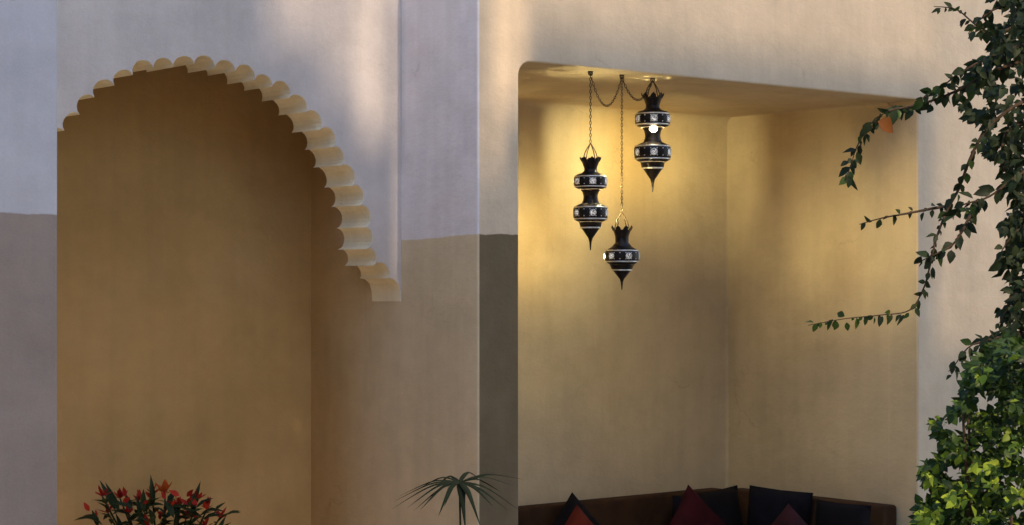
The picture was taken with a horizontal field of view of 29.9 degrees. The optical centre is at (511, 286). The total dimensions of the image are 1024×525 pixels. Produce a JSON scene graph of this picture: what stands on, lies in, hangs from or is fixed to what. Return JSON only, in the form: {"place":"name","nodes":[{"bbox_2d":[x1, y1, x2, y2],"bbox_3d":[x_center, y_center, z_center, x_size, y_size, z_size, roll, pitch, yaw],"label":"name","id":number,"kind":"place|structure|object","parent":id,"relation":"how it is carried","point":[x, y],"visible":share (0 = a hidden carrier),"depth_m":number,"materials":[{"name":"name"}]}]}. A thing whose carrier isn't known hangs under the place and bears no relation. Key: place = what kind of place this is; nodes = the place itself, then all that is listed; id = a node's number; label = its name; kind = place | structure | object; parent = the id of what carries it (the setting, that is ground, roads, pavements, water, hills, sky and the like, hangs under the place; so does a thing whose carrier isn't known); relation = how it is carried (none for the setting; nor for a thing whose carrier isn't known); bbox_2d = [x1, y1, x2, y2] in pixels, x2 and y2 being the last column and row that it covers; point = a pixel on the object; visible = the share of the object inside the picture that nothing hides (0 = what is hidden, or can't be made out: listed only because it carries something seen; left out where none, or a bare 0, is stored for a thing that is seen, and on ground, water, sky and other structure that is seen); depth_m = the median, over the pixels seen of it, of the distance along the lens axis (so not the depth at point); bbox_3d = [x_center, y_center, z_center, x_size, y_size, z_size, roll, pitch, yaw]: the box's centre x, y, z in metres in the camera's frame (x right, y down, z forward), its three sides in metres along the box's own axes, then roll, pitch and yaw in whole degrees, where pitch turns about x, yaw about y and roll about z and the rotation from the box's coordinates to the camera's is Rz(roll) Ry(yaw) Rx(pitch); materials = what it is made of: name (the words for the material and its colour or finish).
{"place":"outdoors","nodes":[
{"label":"outdoors","id":0,"kind":"place"},
{"bbox_2d":[0,0,56,524],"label":"plaster pier","id":1,"kind":"structure","parent":0,"point":[28,262],"depth_m":7.26,"materials":[{"name":"white paint"}]},
{"label":"ground","id":2,"kind":"structure","parent":0,"visible":0},
{"bbox_2d":[76,475,239,524],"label":"red flowering plant","id":3,"kind":"object","parent":2,"relation":"on","point":[171,506],"visible":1,"depth_m":10.03,"materials":[{"name":"green plant"}]},
{"bbox_2d":[57,65,310,524],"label":"alcove wall","id":4,"kind":"structure","parent":2,"relation":"on","point":[183,281],"depth_m":10.68,"materials":[{"name":"paint"}]},
{"bbox_2d":[57,0,400,301],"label":"arch screen","id":5,"kind":"object","parent":4,"relation":"attached to","point":[325,75],"visible":0.77,"depth_m":10.17,"materials":[{"name":"paint"}]},
{"bbox_2d":[392,472,523,524],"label":"umbrella sedge","id":6,"kind":"object","parent":2,"relation":"on","point":[463,489],"visible":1,"depth_m":9.04,"materials":[{"name":"plant"}]},
{"bbox_2d":[311,0,1023,524],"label":"corner wall","id":7,"kind":"structure","parent":2,"relation":"on","point":[415,386],"depth_m":10.78,"materials":[{"name":"paint"}]},
{"bbox_2d":[573,71,607,249],"bbox_3d":[0.437,-0.701,10.686,0.199,1.000,0.202,0,0,0],"label":"pendant lantern","id":8,"kind":"object","parent":7,"relation":"hanging from","point":[590,211],"visible":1,"depth_m":10.64,"materials":[{"name":"metal"}]},
{"bbox_2d":[590,73,622,106],"bbox_3d":[0.529,-1.097,10.772,0.259,0.182,0.010,0,0,-43],"label":"swag chain","id":9,"kind":"object","parent":7,"relation":"hanging from","point":[599,99],"visible":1,"depth_m":10.76,"materials":[{"name":"metal"}]},
{"bbox_2d":[604,74,639,289],"bbox_3d":[0.622,-0.591,10.858,0.206,1.221,0.203,0,0,0],"label":"pendant lantern","id":10,"kind":"object","parent":7,"relation":"hanging from","point":[621,256],"visible":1,"depth_m":10.81,"materials":[{"name":"metal"}]},
{"bbox_2d":[621,77,652,100],"bbox_3d":[0.715,-1.122,10.947,0.264,0.131,0.010,0,0,-44],"label":"swag chain","id":11,"kind":"object","parent":7,"relation":"hanging from","point":[634,97],"visible":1,"depth_m":10.93,"materials":[{"name":"metal"}]},
{"bbox_2d":[634,78,670,191],"bbox_3d":[0.808,-0.871,11.036,0.218,0.658,0.219,0,0,0],"label":"pendant lantern","id":12,"kind":"object","parent":7,"relation":"hanging from","point":[652,153],"visible":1,"depth_m":10.98,"materials":[{"name":"metal"}]},
{"bbox_2d":[518,67,888,505],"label":"niche wall","id":13,"kind":"structure","parent":2,"relation":"on","point":[696,352],"depth_m":12.94,"materials":[{"name":"paint"}]},
{"bbox_2d":[518,488,895,524],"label":"corner bench","id":14,"kind":"object","parent":2,"relation":"on","point":[649,509],"visible":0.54,"depth_m":12.74,"materials":[{"name":"fabric"}]},
{"bbox_2d":[552,492,599,524],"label":"cushion","id":15,"kind":"object","parent":14,"relation":"on","point":[572,502],"visible":0.65,"depth_m":12.34,"materials":[{"name":"black fabric"}]},
{"bbox_2d":[565,505,592,524],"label":"cushion","id":16,"kind":"object","parent":14,"relation":"on","point":[578,516],"visible":1,"depth_m":12.11,"materials":[{"name":"red fabric"}]},
{"bbox_2d":[672,495,681,518],"bbox_3d":[1.240,1.644,13.071,0.468,0.465,0.150,0,0,-41],"label":"cushion","id":17,"kind":"object","parent":14,"relation":"on","point":[677,500],"visible":0.16,"depth_m":12.97,"materials":[{"name":"blue fabric"}]},
{"bbox_2d":[670,485,724,524],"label":"cushion","id":18,"kind":"object","parent":14,"relation":"on","point":[693,508],"visible":1,"depth_m":12.77,"materials":[{"name":"fabric"}]},
{"bbox_2d":[697,485,741,524],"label":"cushion","id":19,"kind":"object","parent":14,"relation":"on","point":[723,505],"visible":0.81,"depth_m":12.97,"materials":[{"name":"black fabric"}]},
{"bbox_2d":[747,485,812,524],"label":"cushion","id":20,"kind":"object","parent":14,"relation":"on","point":[766,506],"visible":0.84,"depth_m":12.84,"materials":[{"name":"blue fabric"}]},
{"bbox_2d":[771,504,806,524],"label":"cushion","id":21,"kind":"object","parent":14,"relation":"on","point":[788,515],"visible":1,"depth_m":12.18,"materials":[{"name":"fabric"}]},
{"bbox_2d":[815,499,870,524],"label":"cushion","id":22,"kind":"object","parent":14,"relation":"on","point":[831,513],"visible":1,"depth_m":12.26,"materials":[{"name":"black fabric"}]},
{"bbox_2d":[806,0,1023,427],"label":"climbing vine","id":23,"kind":"object","parent":2,"relation":"on","point":[1003,47],"visible":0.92,"depth_m":6.92,"materials":[{"name":"green plant"}]},
{"bbox_2d":[907,330,1023,524],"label":"leafy shrub","id":24,"kind":"object","parent":2,"relation":"on","point":[964,499],"visible":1,"depth_m":6.27,"materials":[{"name":"green plant"}]}
]}

